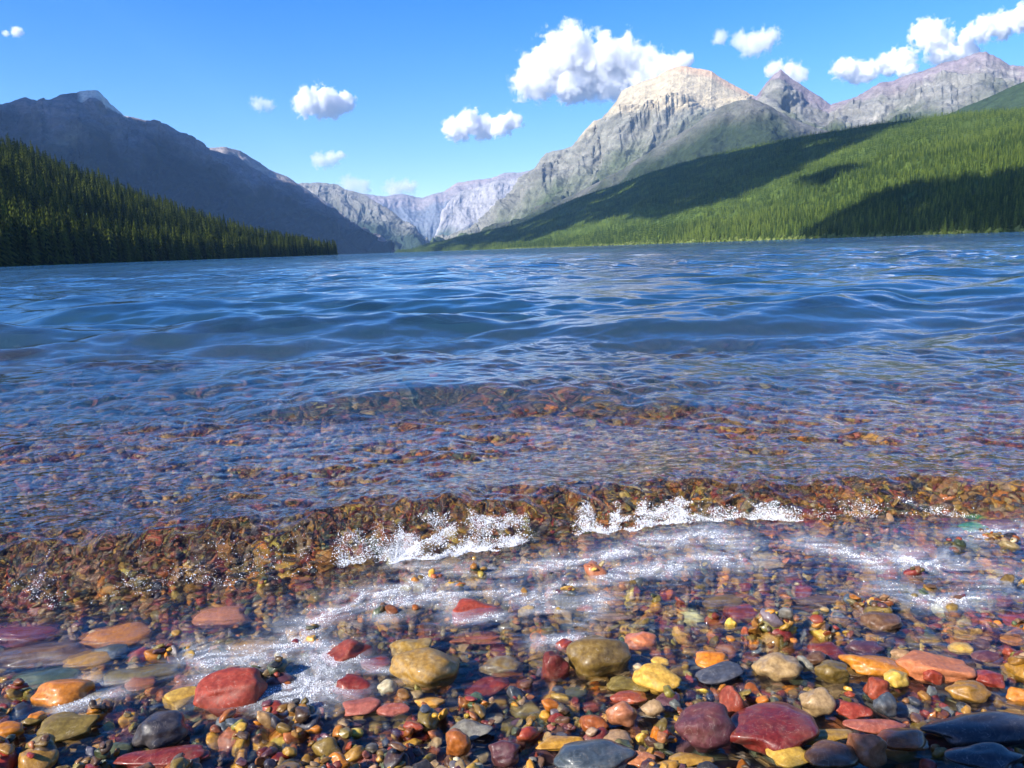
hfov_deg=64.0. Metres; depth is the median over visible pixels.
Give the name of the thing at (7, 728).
stone
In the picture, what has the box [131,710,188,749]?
stone
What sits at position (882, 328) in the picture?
lake water
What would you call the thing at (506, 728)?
pebble
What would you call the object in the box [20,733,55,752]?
pebble
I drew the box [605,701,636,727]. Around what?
stone
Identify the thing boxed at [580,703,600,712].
pebble
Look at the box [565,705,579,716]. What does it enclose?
pebble
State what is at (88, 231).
conifer
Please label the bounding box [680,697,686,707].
pebble
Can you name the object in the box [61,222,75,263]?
conifer
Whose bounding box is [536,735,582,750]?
stone
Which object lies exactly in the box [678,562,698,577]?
pebble
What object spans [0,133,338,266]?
forest
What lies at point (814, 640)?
pebble
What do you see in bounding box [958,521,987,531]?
stone
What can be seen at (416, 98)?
sky
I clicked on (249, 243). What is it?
conifer
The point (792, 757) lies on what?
stone
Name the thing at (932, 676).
stone
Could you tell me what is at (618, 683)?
stone
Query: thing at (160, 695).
pebble
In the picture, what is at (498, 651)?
pebble
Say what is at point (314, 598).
pebble
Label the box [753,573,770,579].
pebble
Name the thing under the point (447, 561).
pebble
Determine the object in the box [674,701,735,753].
stone
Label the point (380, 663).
stone
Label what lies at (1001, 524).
stone
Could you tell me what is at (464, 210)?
mountain
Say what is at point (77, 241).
conifer
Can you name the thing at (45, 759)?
pebble
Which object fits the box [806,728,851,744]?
stone
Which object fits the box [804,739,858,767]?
stone
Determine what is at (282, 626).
stone
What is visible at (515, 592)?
pebble
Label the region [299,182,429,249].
mountain
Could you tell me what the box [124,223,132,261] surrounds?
conifer
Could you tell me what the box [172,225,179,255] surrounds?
conifer
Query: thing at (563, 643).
stone
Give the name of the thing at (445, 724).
pebble
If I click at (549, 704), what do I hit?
pebble
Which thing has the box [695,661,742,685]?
stone
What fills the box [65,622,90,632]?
pebble
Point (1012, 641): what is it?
stone
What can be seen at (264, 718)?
pebble
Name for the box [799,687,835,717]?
stone
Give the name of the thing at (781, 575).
pebble
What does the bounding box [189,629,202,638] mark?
pebble
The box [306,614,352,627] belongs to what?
stone
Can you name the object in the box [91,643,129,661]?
stone
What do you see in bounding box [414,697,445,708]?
stone
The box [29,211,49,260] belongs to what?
conifer
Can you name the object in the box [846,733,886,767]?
stone
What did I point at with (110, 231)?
conifer
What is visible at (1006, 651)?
pebble
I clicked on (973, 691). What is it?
stone
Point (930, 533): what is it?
gravel
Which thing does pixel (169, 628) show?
pebble
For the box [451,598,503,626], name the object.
stone
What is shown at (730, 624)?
stone
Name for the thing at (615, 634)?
pebble
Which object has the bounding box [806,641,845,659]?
stone
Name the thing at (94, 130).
mountain
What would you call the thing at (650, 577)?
pebble
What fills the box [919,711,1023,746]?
stone
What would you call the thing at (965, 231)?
shrubbery
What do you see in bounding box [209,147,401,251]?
mountain
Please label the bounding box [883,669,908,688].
stone
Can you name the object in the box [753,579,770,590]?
pebble
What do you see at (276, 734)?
pebble
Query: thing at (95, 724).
pebble
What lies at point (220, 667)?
pebble
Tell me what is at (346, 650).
stone
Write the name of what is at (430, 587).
pebble
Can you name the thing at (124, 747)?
pebble
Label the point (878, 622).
stone
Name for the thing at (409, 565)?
pebble
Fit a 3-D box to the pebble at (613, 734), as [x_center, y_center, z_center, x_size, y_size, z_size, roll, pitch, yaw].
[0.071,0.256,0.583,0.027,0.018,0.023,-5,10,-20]
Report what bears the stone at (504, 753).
on the gravel
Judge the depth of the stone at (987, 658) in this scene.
0.68 m
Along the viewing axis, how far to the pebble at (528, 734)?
0.59 m
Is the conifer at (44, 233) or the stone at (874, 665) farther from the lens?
the conifer at (44, 233)
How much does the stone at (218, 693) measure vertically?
0.034 m
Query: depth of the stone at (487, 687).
0.67 m
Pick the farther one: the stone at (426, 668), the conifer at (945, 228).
the conifer at (945, 228)
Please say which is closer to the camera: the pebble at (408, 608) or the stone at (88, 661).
the stone at (88, 661)
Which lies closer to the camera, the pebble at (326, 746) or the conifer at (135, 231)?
the pebble at (326, 746)
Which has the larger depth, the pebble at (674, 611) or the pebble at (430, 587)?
the pebble at (430, 587)
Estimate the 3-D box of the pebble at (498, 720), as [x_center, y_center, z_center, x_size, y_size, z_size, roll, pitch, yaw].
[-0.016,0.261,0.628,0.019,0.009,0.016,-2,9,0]
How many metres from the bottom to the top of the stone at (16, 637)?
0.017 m
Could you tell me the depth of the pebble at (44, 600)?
0.90 m
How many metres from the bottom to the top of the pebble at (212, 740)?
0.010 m
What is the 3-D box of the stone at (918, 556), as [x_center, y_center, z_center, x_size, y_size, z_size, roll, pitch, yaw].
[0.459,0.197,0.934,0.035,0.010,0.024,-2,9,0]
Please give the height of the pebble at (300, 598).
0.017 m
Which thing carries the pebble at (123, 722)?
on the gravel
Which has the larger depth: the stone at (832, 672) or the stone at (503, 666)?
the stone at (503, 666)
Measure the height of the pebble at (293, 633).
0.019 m
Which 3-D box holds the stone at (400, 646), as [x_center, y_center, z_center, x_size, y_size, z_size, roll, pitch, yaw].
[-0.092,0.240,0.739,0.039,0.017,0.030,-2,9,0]
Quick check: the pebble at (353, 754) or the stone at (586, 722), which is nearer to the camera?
the pebble at (353, 754)
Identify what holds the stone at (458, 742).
on the gravel
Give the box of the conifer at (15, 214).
[14,209,20,227]
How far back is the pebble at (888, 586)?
0.86 m
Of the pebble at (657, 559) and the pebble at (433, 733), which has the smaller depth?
the pebble at (433, 733)
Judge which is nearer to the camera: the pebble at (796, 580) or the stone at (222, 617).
the stone at (222, 617)
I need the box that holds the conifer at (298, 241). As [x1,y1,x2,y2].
[297,236,301,255]
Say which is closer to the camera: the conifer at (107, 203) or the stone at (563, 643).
the stone at (563, 643)
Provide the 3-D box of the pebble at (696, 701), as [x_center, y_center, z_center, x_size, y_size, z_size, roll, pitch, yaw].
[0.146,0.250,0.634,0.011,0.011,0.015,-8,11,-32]
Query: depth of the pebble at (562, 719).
0.61 m
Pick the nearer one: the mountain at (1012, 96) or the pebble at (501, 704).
the pebble at (501, 704)
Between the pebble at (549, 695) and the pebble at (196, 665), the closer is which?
the pebble at (549, 695)
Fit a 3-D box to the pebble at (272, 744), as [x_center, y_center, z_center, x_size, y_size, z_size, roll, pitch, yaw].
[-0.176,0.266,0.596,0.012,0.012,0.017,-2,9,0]
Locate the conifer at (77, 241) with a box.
[69,217,84,263]
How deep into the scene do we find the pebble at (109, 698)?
0.68 m
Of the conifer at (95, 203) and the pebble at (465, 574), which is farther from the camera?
the conifer at (95, 203)
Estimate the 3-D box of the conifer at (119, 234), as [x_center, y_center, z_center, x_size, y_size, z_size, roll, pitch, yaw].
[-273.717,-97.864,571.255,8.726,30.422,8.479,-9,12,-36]
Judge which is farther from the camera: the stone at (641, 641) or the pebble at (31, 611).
the pebble at (31, 611)
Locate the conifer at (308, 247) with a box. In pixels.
[306,237,310,255]
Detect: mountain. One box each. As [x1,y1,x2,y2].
[0,90,394,254]
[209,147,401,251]
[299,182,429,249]
[364,171,528,240]
[430,66,754,242]
[435,178,517,235]
[458,98,829,236]
[752,52,1023,131]
[953,82,1023,113]
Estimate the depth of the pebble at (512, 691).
0.65 m
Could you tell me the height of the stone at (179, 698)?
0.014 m
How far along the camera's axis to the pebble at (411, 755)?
0.58 m
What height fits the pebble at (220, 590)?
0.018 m
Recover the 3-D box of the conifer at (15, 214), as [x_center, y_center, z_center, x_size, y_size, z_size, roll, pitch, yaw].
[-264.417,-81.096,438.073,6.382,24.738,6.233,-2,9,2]
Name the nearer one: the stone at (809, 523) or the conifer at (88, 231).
the stone at (809, 523)
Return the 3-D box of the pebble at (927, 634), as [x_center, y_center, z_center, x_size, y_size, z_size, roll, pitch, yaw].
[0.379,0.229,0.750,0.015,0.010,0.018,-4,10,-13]
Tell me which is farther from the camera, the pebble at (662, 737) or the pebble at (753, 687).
the pebble at (753, 687)
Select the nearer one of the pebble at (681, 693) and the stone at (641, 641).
the pebble at (681, 693)
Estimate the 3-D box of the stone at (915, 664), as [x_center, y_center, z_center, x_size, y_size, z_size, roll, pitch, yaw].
[0.341,0.230,0.663,0.056,0.019,0.043,-2,9,0]
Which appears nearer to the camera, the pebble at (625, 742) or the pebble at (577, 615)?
the pebble at (625, 742)
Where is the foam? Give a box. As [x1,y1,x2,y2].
[5,494,1017,711]
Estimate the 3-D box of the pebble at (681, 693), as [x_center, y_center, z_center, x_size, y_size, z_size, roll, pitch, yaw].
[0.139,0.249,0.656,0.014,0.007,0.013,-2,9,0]
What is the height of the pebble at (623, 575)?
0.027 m
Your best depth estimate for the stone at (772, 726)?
0.56 m
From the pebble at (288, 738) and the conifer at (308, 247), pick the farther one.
the conifer at (308, 247)
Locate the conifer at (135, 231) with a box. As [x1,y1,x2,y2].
[133,220,141,250]
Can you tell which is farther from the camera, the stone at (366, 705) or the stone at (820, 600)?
the stone at (820, 600)
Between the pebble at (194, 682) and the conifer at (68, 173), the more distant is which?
the conifer at (68, 173)
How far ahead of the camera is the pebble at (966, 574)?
0.89 m
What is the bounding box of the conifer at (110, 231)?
[107,223,119,261]
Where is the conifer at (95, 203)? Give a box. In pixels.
[93,194,98,212]
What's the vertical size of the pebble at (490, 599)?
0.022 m
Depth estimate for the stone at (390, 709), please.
0.63 m
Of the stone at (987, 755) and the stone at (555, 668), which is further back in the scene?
the stone at (555, 668)
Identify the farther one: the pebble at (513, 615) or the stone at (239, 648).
the pebble at (513, 615)
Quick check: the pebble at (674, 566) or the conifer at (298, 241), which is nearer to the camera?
the pebble at (674, 566)
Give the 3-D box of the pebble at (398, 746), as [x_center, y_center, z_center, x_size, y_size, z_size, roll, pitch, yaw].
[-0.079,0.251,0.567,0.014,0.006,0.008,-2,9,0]
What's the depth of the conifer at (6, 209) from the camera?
421.26 m
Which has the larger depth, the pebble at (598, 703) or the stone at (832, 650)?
the stone at (832, 650)
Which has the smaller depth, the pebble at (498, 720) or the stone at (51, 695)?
the pebble at (498, 720)
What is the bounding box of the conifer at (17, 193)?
[16,180,21,208]
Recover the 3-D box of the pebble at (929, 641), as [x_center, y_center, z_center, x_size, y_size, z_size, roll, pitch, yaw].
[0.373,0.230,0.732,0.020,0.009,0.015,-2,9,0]
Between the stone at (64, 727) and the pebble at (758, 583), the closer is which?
the stone at (64, 727)
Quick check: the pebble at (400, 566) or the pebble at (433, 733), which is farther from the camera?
the pebble at (400, 566)
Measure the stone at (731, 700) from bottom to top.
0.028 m
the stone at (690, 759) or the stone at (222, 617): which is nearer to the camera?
the stone at (690, 759)
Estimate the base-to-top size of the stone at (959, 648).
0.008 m
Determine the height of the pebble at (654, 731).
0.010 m
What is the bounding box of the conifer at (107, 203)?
[105,192,111,219]
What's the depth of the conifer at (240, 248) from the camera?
848.87 m
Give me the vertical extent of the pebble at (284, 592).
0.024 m
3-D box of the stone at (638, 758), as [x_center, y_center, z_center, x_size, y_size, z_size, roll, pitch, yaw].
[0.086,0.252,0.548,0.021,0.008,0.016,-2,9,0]
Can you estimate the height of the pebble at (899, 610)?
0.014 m
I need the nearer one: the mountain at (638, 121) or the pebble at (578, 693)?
the pebble at (578, 693)
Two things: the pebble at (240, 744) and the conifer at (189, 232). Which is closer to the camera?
the pebble at (240, 744)
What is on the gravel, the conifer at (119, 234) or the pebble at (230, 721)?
the pebble at (230, 721)
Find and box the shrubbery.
[506,223,1023,248]
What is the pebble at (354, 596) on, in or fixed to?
on the gravel
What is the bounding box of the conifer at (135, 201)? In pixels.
[134,194,140,208]
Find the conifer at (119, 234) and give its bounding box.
[116,222,126,261]
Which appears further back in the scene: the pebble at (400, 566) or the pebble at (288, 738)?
the pebble at (400, 566)
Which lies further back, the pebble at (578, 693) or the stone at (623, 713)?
the pebble at (578, 693)
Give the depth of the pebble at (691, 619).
0.79 m
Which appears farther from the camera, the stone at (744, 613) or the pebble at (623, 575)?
the pebble at (623, 575)
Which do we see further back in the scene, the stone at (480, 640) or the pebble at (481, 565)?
the pebble at (481, 565)
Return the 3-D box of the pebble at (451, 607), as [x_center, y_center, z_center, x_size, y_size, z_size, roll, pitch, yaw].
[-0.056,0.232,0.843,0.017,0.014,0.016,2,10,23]
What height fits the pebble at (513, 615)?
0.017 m
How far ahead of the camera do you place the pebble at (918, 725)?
0.59 m
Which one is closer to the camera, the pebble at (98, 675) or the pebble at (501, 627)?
the pebble at (98, 675)
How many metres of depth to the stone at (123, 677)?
0.71 m
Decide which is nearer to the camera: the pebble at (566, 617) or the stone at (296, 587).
the pebble at (566, 617)
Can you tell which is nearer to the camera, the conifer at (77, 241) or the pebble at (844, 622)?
the pebble at (844, 622)
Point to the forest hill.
(653, 208)
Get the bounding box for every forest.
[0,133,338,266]
[394,107,1023,252]
[653,124,1023,243]
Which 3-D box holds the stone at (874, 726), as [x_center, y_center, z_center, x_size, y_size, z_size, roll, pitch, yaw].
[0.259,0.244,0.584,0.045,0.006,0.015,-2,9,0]
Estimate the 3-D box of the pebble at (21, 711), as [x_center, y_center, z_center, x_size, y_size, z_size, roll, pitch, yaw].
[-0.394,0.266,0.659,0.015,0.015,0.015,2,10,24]
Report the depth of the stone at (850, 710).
0.60 m
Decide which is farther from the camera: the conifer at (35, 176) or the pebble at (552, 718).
the conifer at (35, 176)
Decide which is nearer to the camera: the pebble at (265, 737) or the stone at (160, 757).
the stone at (160, 757)
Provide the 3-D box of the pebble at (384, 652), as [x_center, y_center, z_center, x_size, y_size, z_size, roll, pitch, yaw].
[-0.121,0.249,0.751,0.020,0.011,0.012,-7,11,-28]
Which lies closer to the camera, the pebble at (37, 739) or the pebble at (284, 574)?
the pebble at (37, 739)
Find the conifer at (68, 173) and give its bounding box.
[66,165,69,183]
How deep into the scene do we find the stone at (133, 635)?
0.78 m
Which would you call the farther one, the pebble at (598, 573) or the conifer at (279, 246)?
the conifer at (279, 246)
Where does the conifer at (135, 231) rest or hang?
on the forest hill
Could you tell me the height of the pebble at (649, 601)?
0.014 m
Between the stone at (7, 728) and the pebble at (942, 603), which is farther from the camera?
the pebble at (942, 603)
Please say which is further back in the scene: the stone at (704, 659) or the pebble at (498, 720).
the stone at (704, 659)
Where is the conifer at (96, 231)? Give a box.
[94,222,101,259]
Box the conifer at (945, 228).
[942,217,946,233]
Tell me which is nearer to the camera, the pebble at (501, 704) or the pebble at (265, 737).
the pebble at (265, 737)
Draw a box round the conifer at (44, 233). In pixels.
[40,218,57,264]
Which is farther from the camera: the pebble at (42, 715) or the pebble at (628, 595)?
the pebble at (628, 595)
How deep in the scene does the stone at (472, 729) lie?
0.60 m
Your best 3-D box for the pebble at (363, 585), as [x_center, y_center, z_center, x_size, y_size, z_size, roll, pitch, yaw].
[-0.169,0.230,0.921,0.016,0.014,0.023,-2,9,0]
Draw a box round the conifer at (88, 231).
[84,216,92,245]
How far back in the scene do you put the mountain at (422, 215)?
14802.70 m
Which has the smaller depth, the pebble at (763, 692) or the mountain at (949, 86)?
the pebble at (763, 692)
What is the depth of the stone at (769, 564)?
0.93 m
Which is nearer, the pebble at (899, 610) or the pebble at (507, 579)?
the pebble at (899, 610)
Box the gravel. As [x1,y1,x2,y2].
[0,403,1023,767]
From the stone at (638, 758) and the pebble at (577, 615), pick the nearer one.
the stone at (638, 758)
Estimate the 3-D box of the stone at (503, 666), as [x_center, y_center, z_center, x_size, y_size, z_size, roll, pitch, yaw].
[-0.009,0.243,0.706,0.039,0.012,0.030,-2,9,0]
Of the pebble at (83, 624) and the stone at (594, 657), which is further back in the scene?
the pebble at (83, 624)
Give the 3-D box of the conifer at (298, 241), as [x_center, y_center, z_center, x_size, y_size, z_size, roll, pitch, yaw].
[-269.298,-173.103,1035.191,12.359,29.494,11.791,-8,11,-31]
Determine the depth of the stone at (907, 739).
0.56 m
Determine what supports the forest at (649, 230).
on the forest hill
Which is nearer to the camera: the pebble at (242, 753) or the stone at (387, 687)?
the pebble at (242, 753)
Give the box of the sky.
[0,0,1023,197]
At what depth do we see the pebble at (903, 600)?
0.80 m
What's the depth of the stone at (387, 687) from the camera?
0.67 m
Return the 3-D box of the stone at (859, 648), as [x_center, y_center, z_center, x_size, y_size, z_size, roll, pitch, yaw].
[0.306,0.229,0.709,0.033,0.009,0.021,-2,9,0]
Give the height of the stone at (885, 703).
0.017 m
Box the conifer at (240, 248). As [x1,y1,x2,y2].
[238,235,244,257]
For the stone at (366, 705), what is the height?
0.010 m
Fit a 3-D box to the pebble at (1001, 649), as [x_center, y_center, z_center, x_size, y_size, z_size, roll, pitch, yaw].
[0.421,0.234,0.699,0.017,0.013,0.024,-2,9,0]
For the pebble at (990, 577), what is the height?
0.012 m
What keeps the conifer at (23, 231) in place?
on the forest hill
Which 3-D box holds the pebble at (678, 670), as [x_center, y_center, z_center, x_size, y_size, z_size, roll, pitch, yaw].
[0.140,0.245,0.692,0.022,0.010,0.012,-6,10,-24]
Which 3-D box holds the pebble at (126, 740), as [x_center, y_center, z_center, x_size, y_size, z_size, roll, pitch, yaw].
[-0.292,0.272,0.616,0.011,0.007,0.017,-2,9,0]
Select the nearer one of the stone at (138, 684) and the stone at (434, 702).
the stone at (434, 702)
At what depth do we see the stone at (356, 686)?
0.67 m
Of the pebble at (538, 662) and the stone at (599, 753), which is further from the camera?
the pebble at (538, 662)
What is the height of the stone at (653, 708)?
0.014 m
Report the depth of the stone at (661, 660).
0.69 m
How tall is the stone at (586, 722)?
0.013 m
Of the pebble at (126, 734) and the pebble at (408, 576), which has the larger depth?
the pebble at (408, 576)
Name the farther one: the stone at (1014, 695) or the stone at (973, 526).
the stone at (973, 526)
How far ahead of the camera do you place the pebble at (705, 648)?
0.72 m
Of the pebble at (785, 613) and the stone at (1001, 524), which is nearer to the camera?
the pebble at (785, 613)
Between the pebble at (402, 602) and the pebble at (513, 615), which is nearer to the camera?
the pebble at (513, 615)
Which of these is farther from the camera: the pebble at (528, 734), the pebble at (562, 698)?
the pebble at (562, 698)
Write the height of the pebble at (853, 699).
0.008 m
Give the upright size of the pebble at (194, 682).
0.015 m
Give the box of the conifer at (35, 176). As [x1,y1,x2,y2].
[32,167,37,182]
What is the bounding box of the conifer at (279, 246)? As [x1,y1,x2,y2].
[278,236,284,256]
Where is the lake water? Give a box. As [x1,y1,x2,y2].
[0,232,1023,691]
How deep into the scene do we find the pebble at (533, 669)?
0.71 m
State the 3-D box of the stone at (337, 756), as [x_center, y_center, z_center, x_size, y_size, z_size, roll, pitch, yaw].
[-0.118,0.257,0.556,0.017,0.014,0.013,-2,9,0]
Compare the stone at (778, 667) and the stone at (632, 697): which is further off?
the stone at (778, 667)
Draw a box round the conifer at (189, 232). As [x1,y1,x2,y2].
[188,229,196,259]
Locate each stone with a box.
[0,626,61,647]
[0,642,92,668]
[0,721,23,737]
[11,667,81,690]
[30,679,94,709]
[36,712,99,742]
[63,652,114,670]
[79,622,152,649]
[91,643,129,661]
[103,664,180,685]
[113,744,210,767]
[124,678,155,691]
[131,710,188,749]
[162,686,196,710]
[192,606,251,628]
[193,667,267,717]
[225,640,282,656]
[267,620,308,634]
[290,583,315,592]
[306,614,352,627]
[320,639,373,668]
[328,752,350,767]
[332,674,375,699]
[342,697,380,715]
[360,656,390,673]
[375,703,409,716]
[377,679,397,696]
[389,638,431,656]
[389,647,459,690]
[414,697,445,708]
[446,728,470,756]
[448,719,492,740]
[450,636,501,644]
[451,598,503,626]
[464,676,509,698]
[479,655,523,676]
[488,740,520,767]
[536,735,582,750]
[541,651,569,683]
[554,739,635,767]
[555,638,572,653]
[566,635,630,680]
[579,715,609,731]
[590,613,633,621]
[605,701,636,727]
[606,675,649,692]
[610,690,647,704]
[624,631,656,650]
[627,750,655,767]
[632,663,681,695]
[638,699,664,716]
[651,656,668,666]
[668,752,714,767]
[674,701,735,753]
[695,651,729,667]
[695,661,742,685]
[702,595,743,610]
[719,685,747,716]
[722,604,757,622]
[724,617,737,631]
[730,701,819,755]
[751,652,802,681]
[753,559,783,569]
[765,747,807,767]
[793,595,839,604]
[796,518,816,527]
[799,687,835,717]
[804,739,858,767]
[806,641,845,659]
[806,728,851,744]
[814,659,849,684]
[835,699,872,718]
[838,654,909,676]
[842,719,905,733]
[844,640,884,655]
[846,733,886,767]
[858,611,903,634]
[859,574,876,580]
[863,677,889,699]
[873,692,896,716]
[877,727,928,751]
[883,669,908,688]
[890,649,909,658]
[895,650,976,684]
[898,551,928,561]
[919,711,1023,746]
[922,669,942,685]
[944,680,991,703]
[944,742,1023,767]
[947,642,973,654]
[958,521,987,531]
[970,650,1004,667]
[973,669,1004,688]
[980,519,1019,529]
[997,613,1023,627]
[1000,636,1023,645]
[1006,687,1023,704]
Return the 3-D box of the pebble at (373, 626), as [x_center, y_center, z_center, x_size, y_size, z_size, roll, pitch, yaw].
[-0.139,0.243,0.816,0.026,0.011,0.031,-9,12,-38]
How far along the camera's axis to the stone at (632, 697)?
0.64 m
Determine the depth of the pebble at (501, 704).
0.65 m
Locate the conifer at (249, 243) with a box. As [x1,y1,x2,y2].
[247,235,252,257]
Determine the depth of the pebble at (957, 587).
0.85 m
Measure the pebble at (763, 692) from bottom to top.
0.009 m
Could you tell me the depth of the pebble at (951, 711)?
0.61 m
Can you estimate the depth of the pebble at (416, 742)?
0.59 m
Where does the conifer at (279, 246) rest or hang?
on the forest hill
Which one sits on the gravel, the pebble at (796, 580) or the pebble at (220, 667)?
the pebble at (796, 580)
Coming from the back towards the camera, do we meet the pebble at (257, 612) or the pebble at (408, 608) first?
the pebble at (257, 612)
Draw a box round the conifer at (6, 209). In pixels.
[4,200,11,231]
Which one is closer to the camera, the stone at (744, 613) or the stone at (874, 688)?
the stone at (874, 688)
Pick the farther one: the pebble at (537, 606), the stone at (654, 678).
the pebble at (537, 606)
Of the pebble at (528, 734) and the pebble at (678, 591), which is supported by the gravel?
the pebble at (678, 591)
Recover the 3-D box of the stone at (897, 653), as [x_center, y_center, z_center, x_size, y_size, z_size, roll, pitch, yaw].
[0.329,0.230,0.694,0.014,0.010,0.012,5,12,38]
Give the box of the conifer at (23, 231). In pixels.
[21,219,35,260]
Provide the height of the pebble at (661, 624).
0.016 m
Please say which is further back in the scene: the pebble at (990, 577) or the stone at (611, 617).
the pebble at (990, 577)
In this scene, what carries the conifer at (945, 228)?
on the forest hill
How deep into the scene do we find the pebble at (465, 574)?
0.92 m
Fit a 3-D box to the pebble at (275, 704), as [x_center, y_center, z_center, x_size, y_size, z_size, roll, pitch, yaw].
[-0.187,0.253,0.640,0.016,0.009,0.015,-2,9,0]
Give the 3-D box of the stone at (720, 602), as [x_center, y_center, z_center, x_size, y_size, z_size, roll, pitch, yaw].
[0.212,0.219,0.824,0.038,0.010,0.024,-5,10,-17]
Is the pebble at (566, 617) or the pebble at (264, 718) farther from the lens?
the pebble at (566, 617)
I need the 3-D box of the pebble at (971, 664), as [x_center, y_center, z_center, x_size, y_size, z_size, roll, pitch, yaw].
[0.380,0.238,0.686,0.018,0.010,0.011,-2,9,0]
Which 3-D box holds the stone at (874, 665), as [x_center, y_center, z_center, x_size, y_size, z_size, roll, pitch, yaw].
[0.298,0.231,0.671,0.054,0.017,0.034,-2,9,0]
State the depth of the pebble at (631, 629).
0.77 m
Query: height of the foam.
0.047 m
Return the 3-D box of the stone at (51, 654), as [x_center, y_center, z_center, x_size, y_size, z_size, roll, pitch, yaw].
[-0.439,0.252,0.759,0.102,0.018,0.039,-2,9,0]
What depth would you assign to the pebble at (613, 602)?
0.84 m
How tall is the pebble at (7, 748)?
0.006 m
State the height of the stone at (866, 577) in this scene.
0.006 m
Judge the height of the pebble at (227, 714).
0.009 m
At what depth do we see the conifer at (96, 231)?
545.98 m
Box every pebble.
[0,743,14,754]
[11,604,29,614]
[11,701,32,721]
[18,748,58,767]
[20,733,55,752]
[27,602,41,615]
[28,711,46,725]
[39,596,51,607]
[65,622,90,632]
[80,714,98,727]
[81,669,105,681]
[97,742,132,767]
[103,696,115,701]
[118,711,138,728]
[120,730,133,739]
[120,738,131,743]
[155,689,169,700]
[161,626,173,635]
[170,677,199,690]
[179,642,196,665]
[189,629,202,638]
[192,742,209,750]
[194,660,202,669]
[206,732,219,750]
[212,583,227,597]
[213,663,231,670]
[219,708,235,722]
[225,717,247,727]
[232,738,250,757]
[234,748,246,763]
[250,733,268,750]
[253,604,275,620]
[256,667,268,680]
[257,710,275,729]
[262,700,281,712]
[265,742,277,748]
[269,731,282,741]
[272,581,286,596]
[277,570,294,580]
[283,726,306,744]
[285,629,299,641]
[285,660,300,679]
[295,591,307,604]
[308,593,326,606]
[312,736,342,757]
[344,745,365,763]
[349,591,364,603]
[355,579,367,591]
[365,622,378,632]
[371,649,388,657]
[374,560,381,573]
[383,748,403,767]
[388,741,407,751]
[389,559,404,572]
[396,597,407,607]
[398,574,411,586]
[398,606,421,610]
[403,556,418,571]
[403,720,423,732]
[403,738,422,745]
[404,743,416,763]
[412,583,433,592]
[428,729,443,742]
[434,629,453,645]
[437,709,454,731]
[438,708,447,721]
[440,558,465,567]
[448,604,456,612]
[461,572,475,577]
[477,559,487,571]
[482,590,497,604]
[484,716,503,725]
[487,699,508,709]
[489,647,506,657]
[497,622,511,631]
[501,722,514,736]
[502,567,513,578]
[502,574,521,583]
[504,610,517,622]
[507,686,524,701]
[508,590,519,601]
[516,726,539,743]
[523,602,540,609]
[528,658,542,667]
[529,629,551,643]
[529,665,537,674]
[541,698,558,711]
[544,691,555,698]
[547,713,567,725]
[547,724,564,735]
[551,693,569,704]
[553,609,572,623]
[555,716,569,722]
[562,724,576,733]
[563,607,592,623]
[565,687,587,704]
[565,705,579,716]
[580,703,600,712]
[583,560,607,584]
[593,699,607,709]
[603,599,623,610]
[603,624,619,638]
[603,729,633,743]
[605,565,621,569]
[607,568,628,585]
[615,738,633,749]
[616,624,635,639]
[624,587,639,610]
[636,599,652,610]
[638,745,647,750]
[642,570,660,583]
[650,726,661,740]
[654,556,662,562]
[654,619,676,632]
[657,731,668,743]
[658,560,677,574]
[660,594,673,605]
[662,609,676,622]
[671,666,684,678]
[675,588,690,595]
[677,689,689,698]
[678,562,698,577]
[680,611,704,627]
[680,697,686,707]
[692,699,703,703]
[703,646,716,651]
[715,644,737,660]
[744,682,760,694]
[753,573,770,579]
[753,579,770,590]
[759,689,770,696]
[777,570,807,583]
[777,607,793,619]
[784,578,804,586]
[809,637,819,643]
[828,610,850,627]
[837,694,859,702]
[838,609,852,619]
[875,567,898,579]
[884,579,900,592]
[892,604,922,620]
[896,702,919,719]
[897,596,911,604]
[909,712,924,722]
[909,720,926,734]
[918,638,942,644]
[924,626,937,638]
[929,717,940,721]
[934,600,961,614]
[935,706,954,717]
[946,581,970,594]
[963,572,974,580]
[965,661,975,668]
[967,594,987,607]
[986,569,996,578]
[997,645,1009,656]
[1002,647,1016,656]
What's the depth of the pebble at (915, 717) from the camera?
0.60 m
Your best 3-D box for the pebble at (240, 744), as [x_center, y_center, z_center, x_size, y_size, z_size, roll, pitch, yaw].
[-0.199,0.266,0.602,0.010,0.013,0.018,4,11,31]

